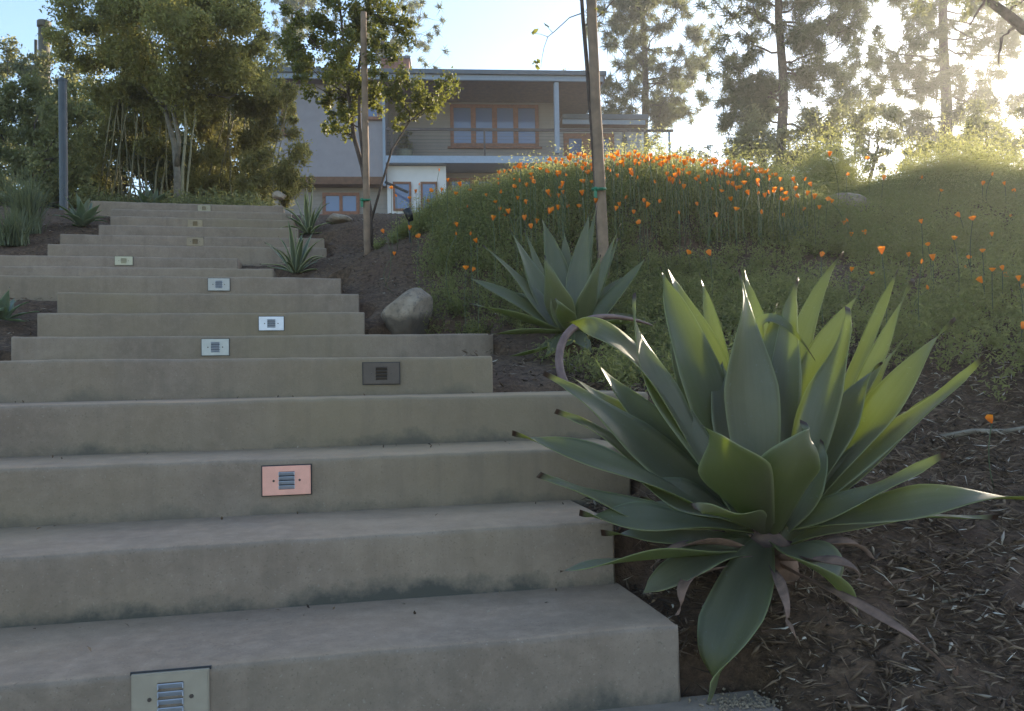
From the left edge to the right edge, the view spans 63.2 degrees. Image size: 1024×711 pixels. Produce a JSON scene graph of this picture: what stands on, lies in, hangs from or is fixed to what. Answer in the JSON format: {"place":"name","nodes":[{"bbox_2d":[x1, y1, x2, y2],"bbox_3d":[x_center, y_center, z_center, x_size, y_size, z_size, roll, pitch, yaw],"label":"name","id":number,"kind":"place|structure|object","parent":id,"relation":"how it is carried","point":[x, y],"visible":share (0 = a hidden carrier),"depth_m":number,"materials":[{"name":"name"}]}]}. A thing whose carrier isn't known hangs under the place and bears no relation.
{"place":"outdoors","nodes":[
{"label":"outdoors","id":0,"kind":"place"},
{"bbox_2d":[395,131,414,155],"bbox_3d":[-4.137,-8.117,32.210,0.804,1.318,0.998,-1,-2,0],"label":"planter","id":1,"kind":"object","parent":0,"point":[406,147],"visible":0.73,"depth_m":32.02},
{"bbox_2d":[0,195,1023,710],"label":"ground","id":2,"kind":"structure","parent":0,"point":[742,671],"depth_m":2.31,"materials":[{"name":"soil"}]},
{"bbox_2d":[0,287,40,321],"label":"agave","id":3,"kind":"object","parent":2,"relation":"on","point":[7,308],"visible":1,"depth_m":4.62,"materials":[{"name":"green plant"}]},
{"bbox_2d":[0,203,46,246],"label":"grass clump","id":4,"kind":"object","parent":2,"relation":"on","point":[13,233],"visible":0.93,"depth_m":6.88,"materials":[{"name":"green plant"}]},
{"bbox_2d":[0,162,72,233],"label":"grass clump","id":5,"kind":"object","parent":2,"relation":"on","point":[25,198],"visible":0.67,"depth_m":7.27,"materials":[{"name":"green plant"}]},
{"bbox_2d":[37,19,51,81],"bbox_3d":[-9.069,-4.478,16.134,0.256,4.048,0.253,-1,-2,0],"label":"flue pipe","id":6,"kind":"object","parent":2,"relation":"on","point":[41,45],"visible":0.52,"depth_m":16.08,"materials":[{"name":"grey metal"}]},
{"bbox_2d":[0,64,105,208],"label":"shrub","id":7,"kind":"object","parent":2,"relation":"on","point":[40,151],"visible":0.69,"depth_m":9.57,"materials":[{"name":"green plant"}]},
{"bbox_2d":[0,33,107,123],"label":"tree","id":8,"kind":"object","parent":2,"relation":"on","point":[43,59],"visible":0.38,"depth_m":15.08,"materials":[{"name":"green plant"}]},
{"bbox_2d":[58,77,67,209],"bbox_3d":[-4.676,-2.172,8.666,0.098,1.446,0.094,-1,-2,0],"label":"metal post","id":9,"kind":"object","parent":2,"relation":"on","point":[63,129],"visible":0.87,"depth_m":8.64,"materials":[{"name":"grey metal"}]},
{"bbox_2d":[55,192,108,226],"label":"agave","id":10,"kind":"object","parent":2,"relation":"on","point":[82,215],"visible":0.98,"depth_m":7.67,"materials":[{"name":"green plant"}]},
{"bbox_2d":[68,60,172,202],"bbox_3d":[-5.303,-2.982,11.310,1.589,2.058,1.219,-2,-2,34],"label":"bamboo clump","id":11,"kind":"object","parent":2,"relation":"on","point":[112,130],"visible":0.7,"depth_m":11.22,"materials":[{"name":"green plant"}]},
{"bbox_2d":[0,184,279,208],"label":"undergrowth","id":12,"kind":"object","parent":2,"relation":"on","point":[219,199],"depth_m":10.14,"materials":[{"name":"green plant"}]},
{"bbox_2d":[0,73,299,205],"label":"shrub","id":13,"kind":"object","parent":2,"relation":"on","point":[150,177],"visible":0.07,"depth_m":13.12,"materials":[{"name":"green plant"}]},
{"bbox_2d":[129,183,173,202],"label":"agave","id":14,"kind":"object","parent":2,"relation":"on","point":[145,197],"visible":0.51,"depth_m":9.86,"materials":[{"name":"green plant"}]},
{"bbox_2d":[36,0,290,201],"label":"leafy tree","id":15,"kind":"object","parent":2,"relation":"on","point":[195,26],"visible":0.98,"depth_m":10.41,"materials":[{"name":"green plant"}]},
{"bbox_2d":[155,37,199,198],"bbox_3d":[-4.161,-3.041,10.703,0.748,2.448,0.890,-1,-2,-16],"label":"bamboo clump","id":16,"kind":"object","parent":2,"relation":"on","point":[184,154],"visible":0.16,"depth_m":10.50,"materials":[{"name":"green plant"}]},
{"bbox_2d":[0,211,359,347],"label":"mulch","id":17,"kind":"object","parent":2,"relation":"on","point":[98,233],"visible":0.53,"depth_m":6.96,"materials":[{"name":"brown wood"}]},
{"bbox_2d":[171,76,316,210],"bbox_3d":[-3.711,-3.005,11.977,2.221,2.096,2.124,-1,-2,0],"label":"shrub","id":18,"kind":"object","parent":2,"relation":"on","point":[254,155],"visible":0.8,"depth_m":11.60,"materials":[{"name":"green plant"}]},
{"bbox_2d":[272,191,285,199],"bbox_3d":[-2.510,-1.724,8.947,0.146,0.094,0.135,-1,-2,0],"label":"boulder","id":19,"kind":"object","parent":2,"relation":"on","point":[278,195],"visible":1,"depth_m":8.90,"materials":[{"name":"stone"}]},
{"bbox_2d":[265,220,326,273],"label":"agave","id":20,"kind":"object","parent":2,"relation":"on","point":[295,263],"visible":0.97,"depth_m":6.52,"materials":[{"name":"green plant"}]},
{"bbox_2d":[267,0,334,66],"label":"pine tree","id":21,"kind":"object","parent":2,"relation":"on","point":[311,4],"visible":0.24,"depth_m":45.77,"materials":[{"name":"green plant"}]},
{"bbox_2d":[280,183,335,234],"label":"agave","id":22,"kind":"object","parent":2,"relation":"on","point":[309,221],"visible":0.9,"depth_m":8.09,"materials":[{"name":"green plant"}]},
{"bbox_2d":[326,213,351,224],"bbox_3d":[-1.734,-1.361,8.331,0.262,0.112,0.226,-1,-2,0],"label":"boulder","id":23,"kind":"object","parent":2,"relation":"on","point":[333,218],"visible":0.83,"depth_m":8.26,"materials":[{"name":"stone"}]},
{"bbox_2d":[0,201,680,710],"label":"garden stairs","id":24,"kind":"structure","parent":2,"relation":"on","point":[140,483],"depth_m":2.14,"materials":[{"name":"concrete"}]},
{"bbox_2d":[115,256,132,265],"bbox_3d":[-3.008,-0.734,6.448,0.135,0.073,0.014,-1,-2,-12],"label":"step light","id":25,"kind":"object","parent":24,"relation":"attached to","point":[123,260],"visible":1,"depth_m":6.45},
{"bbox_2d":[130,665,211,710],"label":"step light","id":26,"kind":"object","parent":24,"relation":"attached to","point":[146,687],"visible":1,"depth_m":1.46,"materials":[{"name":"metal"}]},
{"bbox_2d":[187,237,203,245],"bbox_3d":[-2.777,-0.999,7.293,0.146,0.081,0.014,-1,-2,-12],"label":"step light","id":27,"kind":"object","parent":24,"relation":"attached to","point":[195,241],"visible":1,"depth_m":7.29,"materials":[{"name":"beige metal"}]},
{"bbox_2d":[188,220,202,226],"bbox_3d":[-3.043,-1.266,7.992,0.140,0.079,0.014,-1,-2,-12],"label":"step light","id":28,"kind":"object","parent":24,"relation":"attached to","point":[191,223],"visible":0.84,"depth_m":7.99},
{"bbox_2d":[197,205,210,210],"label":"step light","id":29,"kind":"object","parent":24,"relation":"attached to","point":[203,207],"visible":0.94,"depth_m":8.76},
{"bbox_2d":[201,338,229,355],"bbox_3d":[-1.521,-0.043,4.267,0.139,0.090,0.014,-1,-2,-12],"label":"step light","id":30,"kind":"object","parent":24,"relation":"attached to","point":[215,347],"visible":1,"depth_m":4.26,"materials":[{"name":"metal"}]},
{"bbox_2d":[208,278,229,290],"bbox_3d":[-1.911,-0.463,5.424,0.140,0.086,0.014,-1,-2,-12],"label":"step light","id":31,"kind":"object","parent":24,"relation":"attached to","point":[218,284],"visible":1,"depth_m":5.42,"materials":[{"name":"metal"}]},
{"bbox_2d":[258,316,283,330],"bbox_3d":[-1.363,-0.181,4.714,0.142,0.084,0.013,-1,-2,-12],"label":"step light","id":32,"kind":"object","parent":24,"relation":"attached to","point":[270,323],"visible":1,"depth_m":4.71,"materials":[{"name":"metal"}]},
{"bbox_2d":[261,464,311,496],"bbox_3d":[-0.604,0.335,2.230,0.131,0.083,0.013,-1,-2,-12],"label":"step light","id":33,"kind":"object","parent":24,"relation":"attached to","point":[286,480],"visible":1,"depth_m":2.23,"materials":[{"name":"pink metal"}]},
{"bbox_2d":[15,390,617,651],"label":"leaf litter","id":34,"kind":"object","parent":24,"relation":"on","point":[414,612],"visible":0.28,"depth_m":2.15,"materials":[{"name":"brown plant"}]},
{"bbox_2d":[362,362,399,384],"bbox_3d":[-0.481,0.066,3.062,0.138,0.084,0.014,-1,-2,-12],"label":"step light","id":35,"kind":"object","parent":24,"relation":"attached to","point":[380,373],"visible":1,"depth_m":3.06,"materials":[{"name":"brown metal"}]},
{"bbox_2d":[360,11,370,254],"bbox_3d":[-1.178,-1.754,6.652,0.089,2.003,0.109,-1,-2,0],"label":"tree stake","id":36,"kind":"object","parent":2,"relation":"on","point":[365,200],"visible":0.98,"depth_m":6.63,"materials":[{"name":"brown wood"}]},
{"bbox_2d":[274,0,463,249],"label":"young tree","id":37,"kind":"object","parent":2,"relation":"on","point":[296,52],"visible":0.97,"depth_m":6.96,"materials":[{"name":"green plant"}]},
{"bbox_2d":[330,0,450,68],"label":"pine tree","id":38,"kind":"object","parent":2,"relation":"on","point":[412,9],"visible":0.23,"depth_m":44.00,"materials":[{"name":"green plant"}]},
{"bbox_2d":[389,186,392,259],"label":"poppy","id":39,"kind":"object","parent":2,"relation":"on","point":[390,187],"visible":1,"depth_m":6.33,"materials":[{"name":"green plant"}]},
{"bbox_2d":[381,287,432,334],"bbox_3d":[-0.629,-0.220,4.947,0.315,0.368,0.332,-1,-2,0],"label":"boulder","id":40,"kind":"object","parent":2,"relation":"on","point":[405,313],"visible":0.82,"depth_m":4.81,"materials":[{"name":"stone"}]},
{"bbox_2d":[403,207,412,242],"bbox_3d":[-0.826,-1.027,6.631,0.084,0.305,0.067,-1,-2,0],"label":"garden spotlight","id":41,"kind":"object","parent":2,"relation":"on","point":[408,213],"visible":0.86,"depth_m":6.61,"materials":[{"name":"black metal"}]},
{"bbox_2d":[373,181,484,249],"bbox_3d":[-0.664,-1.188,7.119,1.166,0.674,1.068,-1,-2,0],"label":"flowering mound","id":42,"kind":"object","parent":2,"relation":"on","point":[403,233],"visible":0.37,"depth_m":7.00,"materials":[{"name":"green plant"}]},
{"bbox_2d":[473,238,478,333],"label":"poppy","id":43,"kind":"object","parent":2,"relation":"on","point":[474,239],"visible":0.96,"depth_m":4.71,"materials":[{"name":"green plant"}]},
{"bbox_2d":[265,56,690,214],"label":"house","id":44,"kind":"structure","parent":2,"relation":"on","point":[483,122],"depth_m":31.61,"materials":[{"name":"grey paint"}]},
{"bbox_2d":[319,193,359,214],"bbox_3d":[-6.482,-5.725,31.519,1.622,0.902,0.127,-1,-2,-4],"label":"window","id":45,"kind":"structure","parent":44,"relation":"in","point":[339,203],"depth_m":31.54,"materials":[{"name":"blue glass"}]},
{"bbox_2d":[368,106,381,120],"bbox_3d":[-5.244,-9.144,31.163,0.732,0.648,0.127,-1,-2,-4],"label":"window","id":46,"kind":"structure","parent":44,"relation":"in","point":[370,113],"depth_m":31.18,"materials":[{"name":"blue glass"}]},
{"bbox_2d":[393,182,410,210],"bbox_3d":[-4.151,-6.017,31.439,0.682,1.096,0.067,-1,-2,-4],"label":"window","id":47,"kind":"structure","parent":44,"relation":"in","point":[401,196],"depth_m":31.44,"materials":[{"name":"blue glass"}]},
{"bbox_2d":[420,182,437,210],"bbox_3d":[-3.142,-6.033,31.518,0.636,1.099,0.067,-1,-2,-4],"label":"window","id":48,"kind":"structure","parent":44,"relation":"in","point":[425,186],"depth_m":31.51,"materials":[{"name":"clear glass"}]},
{"bbox_2d":[448,178,497,194],"bbox_3d":[-1.490,-6.335,32.710,2.019,1.292,0.067,-1,-2,-4],"label":"window","id":49,"kind":"structure","parent":44,"relation":"in","point":[454,180],"depth_m":32.66,"materials":[{"name":"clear glass"}]},
{"bbox_2d":[448,104,541,148],"bbox_3d":[-0.693,-9.201,33.427,3.798,1.787,0.127,-1,-2,-4],"label":"window","id":50,"kind":"structure","parent":44,"relation":"in","point":[461,115],"depth_m":33.44,"materials":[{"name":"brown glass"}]},
{"bbox_2d":[563,133,614,155],"bbox_3d":[3.149,-8.532,34.039,2.096,1.126,0.067,-1,-2,-4],"label":"window","id":51,"kind":"structure","parent":44,"relation":"in","point":[568,139],"depth_m":34.00,"materials":[{"name":"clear glass"}]},
{"bbox_2d":[488,152,567,200],"bbox_3d":[0.174,-1.425,7.016,1.326,0.606,0.815,-1,-2,0],"label":"flowering mound","id":52,"kind":"object","parent":2,"relation":"on","point":[525,175],"visible":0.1,"depth_m":6.93,"materials":[{"name":"green plant"}]},
{"bbox_2d":[532,179,536,253],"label":"poppy","id":53,"kind":"object","parent":2,"relation":"on","point":[534,181],"visible":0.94,"depth_m":5.63,"materials":[{"name":"green plant"}]},
{"bbox_2d":[557,170,562,240],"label":"poppy","id":54,"kind":"object","parent":2,"relation":"on","point":[559,172],"visible":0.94,"depth_m":5.63,"materials":[{"name":"green plant"}]},
{"bbox_2d":[465,207,663,359],"bbox_3d":[0.292,-0.413,4.370,1.104,0.892,0.644,0,-2,-23],"label":"agave","id":55,"kind":"object","parent":2,"relation":"on","point":[562,289],"visible":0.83,"depth_m":4.35,"materials":[{"name":"green plant"}]},
{"bbox_2d":[530,0,613,261],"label":"young tree","id":56,"kind":"object","parent":2,"relation":"on","point":[584,35],"visible":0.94,"depth_m":5.40,"materials":[{"name":"brown plant"}]},
{"bbox_2d":[586,0,609,284],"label":"tree stake","id":57,"kind":"object","parent":2,"relation":"on","point":[599,189],"visible":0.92,"depth_m":5.34,"materials":[{"name":"wood"}]},
{"bbox_2d":[555,314,652,381],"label":"leaf","id":58,"kind":"object","parent":2,"relation":"on","point":[570,330],"visible":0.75,"depth_m":3.49,"materials":[{"name":"plant"}]},
{"bbox_2d":[619,160,623,240],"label":"poppy","id":59,"kind":"object","parent":2,"relation":"on","point":[621,162],"visible":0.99,"depth_m":5.63,"materials":[{"name":"green plant"}]},
{"bbox_2d":[306,196,955,431],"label":"mulch","id":60,"kind":"object","parent":2,"relation":"on","point":[518,362],"visible":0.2,"depth_m":5.59,"materials":[{"name":"brown wood"}]},
{"bbox_2d":[633,161,636,233],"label":"poppy","id":61,"kind":"object","parent":2,"relation":"on","point":[635,162],"visible":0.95,"depth_m":5.83,"materials":[{"name":"green plant"}]},
{"bbox_2d":[497,151,795,183],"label":"distant poppies","id":62,"kind":"object","parent":2,"relation":"on","point":[569,157],"visible":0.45,"depth_m":6.49,"materials":[{"name":"orange plant"}]},
{"bbox_2d":[646,201,650,289],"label":"poppy","id":63,"kind":"object","parent":2,"relation":"on","point":[647,204],"visible":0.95,"depth_m":5.12,"materials":[{"name":"green plant"}]},
{"bbox_2d":[646,156,653,242],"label":"poppy","id":64,"kind":"object","parent":2,"relation":"on","point":[648,158],"visible":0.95,"depth_m":5.68,"materials":[{"name":"green plant"}]},
{"bbox_2d":[648,153,652,250],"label":"poppy","id":65,"kind":"object","parent":2,"relation":"on","point":[650,154],"visible":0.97,"depth_m":5.63,"materials":[{"name":"green plant"}]},
{"bbox_2d":[655,157,659,229],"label":"poppy","id":66,"kind":"object","parent":2,"relation":"on","point":[656,158],"visible":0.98,"depth_m":5.93,"materials":[{"name":"green plant"}]},
{"bbox_2d":[581,0,734,165],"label":"pine tree","id":67,"kind":"object","parent":2,"relation":"on","point":[663,111],"visible":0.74,"depth_m":36.82,"materials":[{"name":"green plant"}]},
{"bbox_2d":[506,120,826,227],"bbox_3d":[1.240,-1.388,6.894,3.653,1.120,2.038,-1,-2,0],"label":"flowering mound","id":68,"kind":"object","parent":2,"relation":"on","point":[654,164],"visible":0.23,"depth_m":6.66,"materials":[{"name":"orange plant"}]},
{"bbox_2d":[665,172,668,237],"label":"poppy","id":69,"kind":"object","parent":2,"relation":"on","point":[666,173],"visible":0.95,"depth_m":5.72,"materials":[{"name":"green plant"}]},
{"bbox_2d":[666,155,672,245],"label":"poppy","id":70,"kind":"object","parent":2,"relation":"on","point":[669,157],"visible":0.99,"depth_m":5.74,"materials":[{"name":"green plant"}]},
{"bbox_2d":[682,159,685,252],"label":"poppy","id":71,"kind":"object","parent":2,"relation":"on","point":[683,160],"visible":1,"depth_m":5.62,"materials":[{"name":"green plant"}]},
{"bbox_2d":[686,171,690,248],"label":"poppy","id":72,"kind":"object","parent":2,"relation":"on","point":[688,172],"visible":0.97,"depth_m":5.62,"materials":[{"name":"green plant"}]},
{"bbox_2d":[661,142,721,165],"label":"shrub","id":73,"kind":"object","parent":2,"relation":"on","point":[693,150],"visible":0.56,"depth_m":20.58,"materials":[{"name":"green plant"}]},
{"bbox_2d":[706,169,710,249],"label":"poppy","id":74,"kind":"object","parent":2,"relation":"on","point":[708,171],"visible":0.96,"depth_m":5.63,"materials":[{"name":"green plant"}]},
{"bbox_2d":[706,249,712,299],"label":"poppy","id":75,"kind":"object","parent":2,"relation":"on","point":[708,251],"visible":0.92,"depth_m":4.61,"materials":[{"name":"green plant"}]},
{"bbox_2d":[712,157,716,248],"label":"poppy","id":76,"kind":"object","parent":2,"relation":"on","point":[713,159],"visible":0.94,"depth_m":5.63,"materials":[{"name":"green plant"}]},
{"bbox_2d":[713,167,717,243],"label":"poppy","id":77,"kind":"object","parent":2,"relation":"on","point":[714,168],"visible":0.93,"depth_m":5.62,"materials":[{"name":"green plant"}]},
{"bbox_2d":[408,152,1023,402],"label":"grassy mound","id":78,"kind":"object","parent":2,"relation":"on","point":[942,307],"depth_m":5.36,"materials":[{"name":"green plant"}]},
{"bbox_2d":[725,160,729,246],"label":"poppy","id":79,"kind":"object","parent":2,"relation":"on","point":[727,162],"visible":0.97,"depth_m":5.63,"materials":[{"name":"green plant"}]},
{"bbox_2d":[734,164,737,249],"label":"poppy","id":80,"kind":"object","parent":2,"relation":"on","point":[735,165],"visible":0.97,"depth_m":5.64,"materials":[{"name":"green plant"}]},
{"bbox_2d":[741,181,746,252],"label":"poppy","id":81,"kind":"object","parent":2,"relation":"on","point":[744,182],"visible":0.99,"depth_m":5.62,"materials":[{"name":"green plant"}]},
{"bbox_2d":[719,99,798,171],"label":"shrub","id":82,"kind":"object","parent":2,"relation":"on","point":[755,128],"visible":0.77,"depth_m":17.90,"materials":[{"name":"green plant"}]},
{"bbox_2d":[700,131,834,208],"bbox_3d":[1.950,-1.402,6.755,1.154,0.776,1.046,-1,-2,-14],"label":"shrub","id":83,"kind":"object","parent":2,"relation":"on","point":[776,169],"visible":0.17,"depth_m":6.62,"materials":[{"name":"green plant"}]},
{"bbox_2d":[512,251,1023,704],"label":"agave","id":84,"kind":"object","parent":2,"relation":"on","point":[788,428],"visible":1,"depth_m":1.99,"materials":[{"name":"green plant"}]},
{"bbox_2d":[689,0,885,175],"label":"pine tree","id":85,"kind":"object","parent":2,"relation":"on","point":[764,92],"visible":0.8,"depth_m":22.18,"materials":[{"name":"green plant"}]},
{"bbox_2d":[582,353,1023,710],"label":"bark strands","id":86,"kind":"object","parent":2,"relation":"on","point":[933,625],"visible":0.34,"depth_m":2.00,"materials":[{"name":"brown wood"}]},
{"bbox_2d":[820,251,824,327],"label":"poppy","id":87,"kind":"object","parent":2,"relation":"on","point":[822,253],"visible":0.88,"depth_m":4.01,"materials":[{"name":"green plant"}]},
{"bbox_2d":[774,77,889,191],"bbox_3d":[3.030,-1.994,8.062,1.169,1.202,1.085,-2,-2,36],"label":"shrub","id":88,"kind":"object","parent":2,"relation":"on","point":[815,161],"visible":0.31,"depth_m":7.95,"materials":[{"name":"green plant"}]},
{"bbox_2d":[829,193,868,211],"bbox_3d":[2.772,-1.258,6.953,0.417,0.180,0.297,-2,-2,20],"label":"boulder","id":89,"kind":"object","parent":2,"relation":"on","point":[855,198],"visible":0.26,"depth_m":6.80,"materials":[{"name":"stone"}]},
{"bbox_2d":[800,84,910,181],"bbox_3d":[7.393,-4.183,17.197,2.511,3.088,2.485,-1,-2,0],"label":"shrub","id":90,"kind":"object","parent":2,"relation":"on","point":[894,114],"visible":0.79,"depth_m":17.37,"materials":[{"name":"green plant"}]},
{"bbox_2d":[878,246,886,322],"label":"poppy","id":91,"kind":"object","parent":2,"relation":"on","point":[881,249],"visible":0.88,"depth_m":3.70,"materials":[{"name":"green plant"}]},
{"bbox_2d":[806,0,1023,169],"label":"pine tree","id":92,"kind":"object","parent":2,"relation":"on","point":[917,77],"visible":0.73,"depth_m":29.78,"materials":[{"name":"green plant"}]},
{"bbox_2d":[882,569,948,585],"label":"twig","id":93,"kind":"object","parent":2,"relation":"on","point":[885,583],"visible":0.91,"depth_m":2.05,"materials":[{"name":"brown wood"}]},
{"bbox_2d":[918,259,922,326],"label":"poppy","id":94,"kind":"object","parent":2,"relation":"on","point":[918,289],"visible":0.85,"depth_m":3.76,"materials":[{"name":"green plant"}]},
{"bbox_2d":[829,88,1023,207],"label":"shrub","id":95,"kind":"object","parent":2,"relation":"on","point":[988,162],"visible":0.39,"depth_m":7.16,"materials":[{"name":"green plant"}]},
{"bbox_2d":[875,123,994,205],"bbox_3d":[3.696,-1.637,7.230,1.113,0.826,0.877,-2,-2,18],"label":"shrub","id":96,"kind":"object","parent":2,"relation":"on","point":[915,164],"visible":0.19,"depth_m":7.16,"materials":[{"name":"green plant"}]},
{"bbox_2d":[895,92,1023,169],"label":"shrub","id":97,"kind":"object","parent":2,"relation":"on","point":[1019,109],"visible":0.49,"depth_m":15.66,"materials":[{"name":"green plant"}]},
{"bbox_2d":[941,593,980,602],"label":"twig","id":98,"kind":"object","parent":2,"relation":"on","point":[946,601],"visible":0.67,"depth_m":1.99,"materials":[{"name":"wood"}]},
{"bbox_2d":[909,0,1023,63],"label":"overhanging tree","id":99,"kind":"object","parent":2,"relation":"on","point":[1012,19],"visible":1,"depth_m":9.07,"materials":[{"name":"green plant"}]},
{"bbox_2d":[969,216,975,284],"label":"poppy","id":100,"kind":"object","parent":2,"relation":"on","point":[972,218],"visible":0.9,"depth_m":4.42,"materials":[{"name":"green plant"}]},
{"bbox_2d":[938,426,1023,439],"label":"fallen branch","id":101,"kind":"object","parent":2,"relation":"on","point":[969,431],"visible":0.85,"depth_m":2.98,"materials":[{"name":"grey wood"}]},
{"bbox_2d":[985,414,994,488],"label":"poppy","id":102,"kind":"object","parent":2,"relation":"on","point":[988,417],"visible":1,"depth_m":2.59,"materials":[{"name":"green plant"}]},
{"bbox_2d":[0,0,1023,194],"label":"sky","id":103,"kind":"structure","parent":0,"point":[478,34],"materials":[{"name":"white"}]},
{"bbox_2d":[596,690,780,710],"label":"pavement","id":104,"kind":"structure","parent":0,"point":[683,704],"depth_m":1.64,"materials":[{"name":"concrete"}]},
{"bbox_2d":[688,686,790,710],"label":"gravel","id":105,"kind":"structure","parent":104,"relation":"on","point":[735,701],"depth_m":1.65,"materials":[{"name":"gravel"}]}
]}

